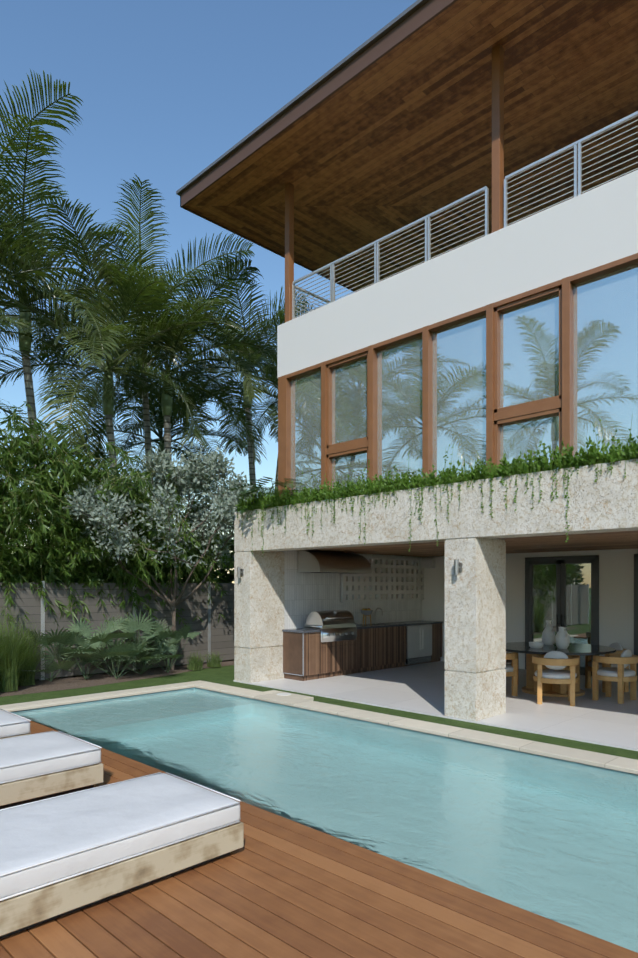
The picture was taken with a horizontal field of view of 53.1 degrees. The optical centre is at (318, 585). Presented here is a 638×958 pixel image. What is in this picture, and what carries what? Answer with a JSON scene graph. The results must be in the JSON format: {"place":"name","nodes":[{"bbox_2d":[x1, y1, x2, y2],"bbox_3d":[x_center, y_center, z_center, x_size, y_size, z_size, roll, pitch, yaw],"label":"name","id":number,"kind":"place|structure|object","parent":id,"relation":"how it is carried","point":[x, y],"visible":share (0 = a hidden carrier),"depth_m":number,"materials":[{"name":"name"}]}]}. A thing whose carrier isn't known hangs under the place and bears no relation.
{"place":"outdoors","nodes":[
{"label":"outdoors","id":0,"kind":"place"},
{"bbox_2d":[0,0,416,582],"label":"sky","id":1,"kind":"structure","parent":0,"point":[166,88],"materials":[{"name":"blue"}]},
{"bbox_2d":[0,659,637,759],"bbox_3d":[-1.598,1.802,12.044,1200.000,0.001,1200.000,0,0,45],"label":"turf","id":2,"kind":"structure","parent":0,"point":[223,675],"depth_m":10.11,"materials":[{"name":"green plant"}]},
{"bbox_2d":[0,418,27,574],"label":"bamboo clump","id":3,"kind":"object","parent":2,"relation":"on","point":[2,450],"visible":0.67,"depth_m":11.26,"materials":[{"name":"green plant"}]},
{"bbox_2d":[0,233,78,460],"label":"palm","id":4,"kind":"object","parent":2,"relation":"on","point":[23,288],"visible":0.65,"depth_m":12.23,"materials":[{"name":"green plant"}]},
{"bbox_2d":[0,69,127,348],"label":"palm","id":5,"kind":"object","parent":2,"relation":"on","point":[57,308],"visible":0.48,"depth_m":12.37,"materials":[{"name":"green plant"}]},
{"bbox_2d":[0,111,180,479],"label":"palm","id":6,"kind":"object","parent":2,"relation":"on","point":[12,239],"visible":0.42,"depth_m":12.99,"materials":[{"name":"green plant"}]},
{"bbox_2d":[0,401,187,628],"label":"bamboo clump","id":7,"kind":"object","parent":2,"relation":"on","point":[40,559],"visible":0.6,"depth_m":11.89,"materials":[{"name":"green plant"}]},
{"bbox_2d":[0,660,233,696],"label":"planting bed mulch","id":8,"kind":"object","parent":2,"relation":"on","point":[62,683],"visible":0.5,"depth_m":12.11,"materials":[{"name":"brown soil"}]},
{"bbox_2d":[0,600,49,691],"bbox_3d":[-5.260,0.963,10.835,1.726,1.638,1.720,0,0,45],"label":"ornamental grass","id":9,"kind":"object","parent":8,"relation":"on","point":[9,678],"depth_m":10.77,"materials":[{"name":"green plant"}]},
{"bbox_2d":[2,617,56,685],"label":"ornamental grass","id":10,"kind":"object","parent":8,"relation":"on","point":[26,678],"depth_m":11.40,"materials":[{"name":"green plant"}]},
{"bbox_2d":[21,627,97,680],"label":"fan palm","id":11,"kind":"object","parent":8,"relation":"on","point":[61,638],"visible":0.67,"depth_m":11.63,"materials":[{"name":"green plant"}]},
{"bbox_2d":[53,614,126,679],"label":"fan palm","id":12,"kind":"object","parent":8,"relation":"on","point":[94,640],"visible":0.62,"depth_m":12.15,"materials":[{"name":"green plant"}]},
{"bbox_2d":[49,614,162,675],"bbox_3d":[-4.181,1.181,12.433,2.260,1.211,2.132,0,0,45],"label":"fan palm","id":13,"kind":"object","parent":8,"relation":"on","point":[88,659],"visible":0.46,"depth_m":12.41,"materials":[{"name":"green plant"}]},
{"bbox_2d":[75,628,159,678],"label":"fan palm","id":14,"kind":"object","parent":8,"relation":"on","point":[123,648],"visible":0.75,"depth_m":12.05,"materials":[{"name":"green plant"}]},
{"bbox_2d":[81,609,177,674],"bbox_3d":[-3.792,1.103,12.684,2.070,1.367,2.030,0,0,-9],"label":"fan palm","id":15,"kind":"object","parent":8,"relation":"on","point":[143,626],"visible":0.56,"depth_m":12.57,"materials":[{"name":"green plant"}]},
{"bbox_2d":[31,442,252,669],"bbox_3d":[-3.414,-0.666,13.459,4.241,4.902,4.863,0,0,4],"label":"tree","id":16,"kind":"object","parent":8,"relation":"on","point":[223,503],"visible":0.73,"depth_m":13.03,"materials":[{"name":"green plant"}]},
{"bbox_2d":[116,620,180,670],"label":"fan palm","id":17,"kind":"object","parent":8,"relation":"on","point":[146,646],"visible":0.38,"depth_m":13.07,"materials":[{"name":"green plant"}]},
{"bbox_2d":[143,620,200,672],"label":"fan palm","id":18,"kind":"object","parent":8,"relation":"on","point":[185,633],"visible":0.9,"depth_m":12.87,"materials":[{"name":"green plant"}]},
{"bbox_2d":[184,650,204,670],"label":"ornamental grass","id":19,"kind":"object","parent":8,"relation":"on","point":[194,664],"depth_m":13.53,"materials":[{"name":"green plant"}]},
{"bbox_2d":[205,650,222,667],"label":"ornamental grass","id":20,"kind":"object","parent":8,"relation":"on","point":[212,662],"depth_m":13.97,"materials":[{"name":"green plant"}]},
{"bbox_2d":[0,582,234,679],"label":"fence panels","id":21,"kind":"object","parent":2,"relation":"on","point":[24,598],"visible":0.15,"depth_m":13.21,"materials":[{"name":"grey wood"}]},
{"bbox_2d":[0,530,234,582],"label":"hedge shrubs","id":22,"kind":"object","parent":2,"relation":"on","point":[229,578],"visible":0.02,"depth_m":16.60,"materials":[{"name":"green plant"}]},
{"bbox_2d":[0,199,248,473],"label":"palm","id":23,"kind":"object","parent":2,"relation":"on","point":[130,345],"visible":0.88,"depth_m":13.84,"materials":[{"name":"green plant"}]},
{"bbox_2d":[40,581,210,679],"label":"fence posts","id":24,"kind":"object","parent":2,"relation":"on","point":[134,668],"visible":0.25,"depth_m":13.38,"materials":[{"name":"grey metal"}]},
{"bbox_2d":[20,173,259,467],"bbox_3d":[-4.355,-4.201,17.405,7.058,11.966,6.734,0,0,45],"label":"palm","id":25,"kind":"object","parent":2,"relation":"on","point":[145,400],"visible":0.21,"depth_m":16.60,"materials":[{"name":"green plant"}]},
{"bbox_2d":[29,249,276,469],"bbox_3d":[-4.118,-3.293,16.544,6.674,10.151,5.952,0,0,18],"label":"palm","id":26,"kind":"object","parent":2,"relation":"on","point":[166,401],"visible":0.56,"depth_m":15.82,"materials":[{"name":"green plant"}]},
{"bbox_2d":[68,353,247,495],"bbox_3d":[-4.852,-2.843,19.971,5.823,9.251,5.833,0,0,-12],"label":"palm","id":27,"kind":"object","parent":2,"relation":"on","point":[158,419],"visible":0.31,"depth_m":19.48,"materials":[{"name":"green plant"}]},
{"bbox_2d":[94,487,233,631],"bbox_3d":[-3.070,-0.172,14.077,3.155,3.908,4.056,0,0,45],"label":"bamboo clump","id":28,"kind":"object","parent":2,"relation":"on","point":[163,576],"visible":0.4,"depth_m":13.74,"materials":[{"name":"green plant"}]},
{"bbox_2d":[195,306,284,492],"bbox_3d":[-1.105,-3.743,21.509,6.488,11.051,6.237,0,0,45],"label":"palm","id":29,"kind":"object","parent":2,"relation":"on","point":[273,410],"visible":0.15,"depth_m":21.29,"materials":[{"name":"green plant"}]},
{"bbox_2d":[166,260,319,493],"bbox_3d":[-2.279,-3.693,18.397,6.055,10.951,6.296,0,0,45],"label":"palm","id":30,"kind":"object","parent":2,"relation":"on","point":[262,333],"visible":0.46,"depth_m":17.88,"materials":[{"name":"green plant"}]},
{"bbox_2d":[0,680,637,775],"bbox_3d":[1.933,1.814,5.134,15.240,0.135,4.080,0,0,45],"label":"pool coping","id":31,"kind":"object","parent":2,"relation":"on","point":[613,762],"visible":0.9,"depth_m":8.40,"materials":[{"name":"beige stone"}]},
{"bbox_2d":[276,693,290,695],"bbox_3d":[-0.563,1.744,10.250,0.240,0.006,0.240,0,0,45],"label":"skimmer lid","id":32,"kind":"object","parent":31,"relation":"on","point":[283,694],"visible":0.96,"depth_m":10.21,"materials":[{"name":"white plastic"}]},
{"bbox_2d":[273,549,637,668],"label":"house walls","id":33,"kind":"structure","parent":2,"relation":"on","point":[616,595],"depth_m":12.72,"materials":[{"name":"white paint"}]},
{"bbox_2d":[283,550,421,628],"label":"wall","id":34,"kind":"structure","parent":33,"relation":"attached to","point":[306,595],"depth_m":13.11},
{"bbox_2d":[297,550,371,573],"bbox_3d":[0.333,-0.478,12.887,0.620,0.440,1.520,0,0,45],"label":"kitchen hood","id":35,"kind":"object","parent":34,"relation":"attached to","point":[323,562],"visible":0.98,"depth_m":12.53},
{"bbox_2d":[340,557,423,601],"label":"kitchen breeze blocks","id":36,"kind":"structure","parent":34,"relation":"in","point":[392,579],"depth_m":14.42,"materials":[{"name":"beige concrete"}]},
{"bbox_2d":[278,253,637,492],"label":"window frames","id":37,"kind":"structure","parent":33,"relation":"attached to","point":[561,404],"depth_m":9.68,"materials":[{"name":"brown wood"}]},
{"bbox_2d":[291,263,637,493],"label":"window glass","id":38,"kind":"object","parent":37,"relation":"in","point":[606,348],"visible":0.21,"depth_m":9.67,"materials":[{"name":"clear glass"}]},
{"bbox_2d":[306,530,637,556],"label":"ceiling","id":39,"kind":"structure","parent":33,"relation":"attached to","point":[596,541],"depth_m":11.10,"materials":[{"name":"brown wood"}]},
{"bbox_2d":[525,555,598,675],"bbox_3d":[4.941,0.592,13.050,1.540,2.380,0.160,0,0,45],"label":"french door","id":40,"kind":"structure","parent":33,"relation":"attached to","point":[561,591],"depth_m":12.99,"materials":[{"name":"grey"}]},
{"bbox_2d":[634,554,637,680],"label":"french door","id":41,"kind":"structure","parent":33,"relation":"attached to","point":[635,604],"depth_m":11.99,"materials":[{"name":"grey"}]},
{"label":"planter soil","id":42,"kind":"structure","parent":33,"relation":"in","visible":0},
{"bbox_2d":[229,477,310,513],"bbox_3d":[-0.725,-1.634,11.813,2.277,0.757,2.037,0,0,45],"label":"planter philodendron","id":43,"kind":"object","parent":42,"relation":"on","point":[259,488],"visible":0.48,"depth_m":11.65,"materials":[{"name":"green plant"}]},
{"bbox_2d":[236,419,637,556],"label":"hanging plants","id":44,"kind":"object","parent":42,"relation":"on","point":[593,455],"visible":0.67,"depth_m":8.68,"materials":[{"name":"green plant"}]},
{"bbox_3d":[-2.421,1.946,0.761,15.230,0.271,8.860,0,0,45],"label":"deck substructure","id":45,"kind":"object","parent":2,"relation":"on","visible":0},
{"bbox_2d":[0,713,637,957],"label":"deck boards","id":46,"kind":"object","parent":45,"relation":"on","point":[276,886],"visible":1,"depth_m":3.45,"materials":[{"name":"brown wood"}]},
{"bbox_2d":[0,709,30,738],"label":"sun lounger","id":47,"kind":"object","parent":46,"relation":"on","point":[12,725],"visible":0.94,"depth_m":6.70,"materials":[{"name":"white fabric"}]},
{"bbox_2d":[0,731,102,808],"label":"sun lounger","id":48,"kind":"object","parent":46,"relation":"on","point":[40,766],"visible":1,"depth_m":5.40,"materials":[{"name":"white fabric"}]},
{"bbox_2d":[0,772,243,938],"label":"sun lounger","id":49,"kind":"object","parent":46,"relation":"on","point":[63,855],"visible":1,"depth_m":3.76,"materials":[{"name":"white fabric"}]},
{"bbox_2d":[12,688,637,952],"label":"pool water","id":50,"kind":"structure","parent":0,"point":[553,839],"depth_m":5.63,"materials":[{"name":"teal liquid"}]},
{"bbox_2d":[233,661,637,750],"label":"patio floor","id":51,"kind":"structure","parent":0,"point":[602,720],"depth_m":9.75,"materials":[{"name":"concrete"}]},
{"bbox_2d":[283,623,441,680],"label":"kitchen cabinets","id":52,"kind":"object","parent":51,"relation":"on","point":[309,656],"visible":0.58,"depth_m":12.76,"materials":[{"name":"brown wood"}]},
{"bbox_2d":[303,610,356,641],"bbox_3d":[0.234,0.786,12.689,0.585,0.593,0.980,0,0,45],"label":"barbecue grill","id":53,"kind":"object","parent":52,"relation":"in","point":[336,625],"visible":0.96,"depth_m":12.46,"materials":[{"name":"silver metal"}]},
{"bbox_2d":[282,620,442,632],"bbox_3d":[1.105,0.862,13.663,0.618,0.040,4.550,0,0,45],"label":"countertop","id":54,"kind":"object","parent":52,"relation":"on","point":[368,626],"visible":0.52,"depth_m":13.50,"materials":[{"name":"grey stone"}]},
{"bbox_2d":[360,608,372,624],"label":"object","id":55,"kind":"object","parent":54,"relation":"on","point":[366,612],"visible":1,"depth_m":13.50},
{"bbox_2d":[375,608,382,623],"bbox_3d":[1.305,0.661,13.978,0.204,0.363,0.117,0,0,72],"label":"kitchen faucet","id":56,"kind":"object","parent":54,"relation":"on","point":[375,614],"visible":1,"depth_m":14.02,"materials":[{"name":"silver metal"}]},
{"bbox_2d":[405,624,431,664],"bbox_3d":[2.116,1.322,14.582,0.576,0.860,0.940,0,0,45],"label":"mini fridge","id":57,"kind":"object","parent":52,"relation":"in","point":[418,643],"visible":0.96,"depth_m":14.37,"materials":[{"name":"silver metal"}]},
{"bbox_2d":[234,459,637,720],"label":"stone facade","id":58,"kind":"structure","parent":51,"relation":"on","point":[469,533],"depth_m":8.69,"materials":[{"name":"beige stone"}]},
{"bbox_2d":[237,567,243,577],"bbox_3d":[-1.466,-0.248,11.837,0.090,0.200,0.103,0,0,45],"label":"wall lamp","id":59,"kind":"object","parent":58,"relation":"attached to","point":[240,572],"visible":0.98,"depth_m":11.81,"materials":[{"name":"silver metal"}]},
{"bbox_2d":[454,559,461,574],"bbox_3d":[1.848,-0.248,8.532,0.090,0.200,0.103,0,0,45],"label":"wall lamp","id":60,"kind":"object","parent":58,"relation":"attached to","point":[457,567],"visible":1,"depth_m":8.50,"materials":[{"name":"silver metal"}]},
{"bbox_2d":[505,653,517,695],"bbox_3d":[2.912,1.378,10.493,0.660,0.808,0.680,0,0,-12],"label":"dining chair","id":61,"kind":"object","parent":51,"relation":"on","point":[512,670],"visible":0.15,"depth_m":10.28,"materials":[{"name":"brown wood"}]},
{"bbox_2d":[506,652,517,664],"bbox_3d":[3.229,1.378,11.473,0.680,0.808,0.660,0,0,-42],"label":"dining chair","id":62,"kind":"object","parent":51,"relation":"on","point":[509,662],"visible":0.04,"depth_m":11.20,"materials":[{"name":"brown wood"}]},
{"bbox_2d":[532,651,578,705],"bbox_3d":[3.602,1.378,9.728,0.680,0.808,0.660,0,0,18],"label":"dining chair","id":63,"kind":"object","parent":51,"relation":"on","point":[555,662],"visible":1,"depth_m":9.51,"materials":[{"name":"brown wood"}]},
{"bbox_2d":[506,642,616,696],"bbox_3d":[3.919,1.404,10.708,1.940,0.755,1.940,0,0,45],"label":"dining table","id":64,"kind":"object","parent":51,"relation":"on","point":[561,690],"visible":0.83,"depth_m":10.49,"materials":[{"name":"stone"}]},
{"bbox_2d":[529,620,569,648],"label":"vases","id":65,"kind":"object","parent":64,"relation":"on","point":[561,639],"visible":1,"depth_m":10.48,"materials":[{"name":"white ceramic"}]},
{"bbox_2d":[585,642,628,692],"bbox_3d":[4.926,1.378,10.924,0.660,0.808,0.680,0,0,-12],"label":"dining chair","id":66,"kind":"object","parent":51,"relation":"on","point":[618,647],"visible":0.31,"depth_m":10.88,"materials":[{"name":"brown wood"}]},
{"bbox_2d":[592,649,637,703],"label":"dining chair","id":67,"kind":"object","parent":51,"relation":"on","point":[621,674],"visible":1,"depth_m":9.77,"materials":[{"name":"brown wood"}]},
{"bbox_2d":[277,170,637,377],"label":"wall","id":68,"kind":"structure","parent":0,"point":[592,228],"depth_m":9.56,"materials":[{"name":"white paint"}]},
{"bbox_2d":[285,43,503,321],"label":"columns","id":69,"kind":"structure","parent":68,"relation":"on","point":[497,137],"depth_m":9.41,"materials":[{"name":"brown wood"}]},
{"bbox_2d":[176,0,637,291],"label":"house roof","id":70,"kind":"structure","parent":69,"relation":"on","point":[385,130],"depth_m":11.24,"materials":[{"name":"brown wood"}]},
{"bbox_2d":[292,111,637,318],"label":"terrace railing","id":71,"kind":"object","parent":68,"relation":"on","point":[577,146],"visible":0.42,"depth_m":9.77,"materials":[{"name":"grey metal"}]}
]}

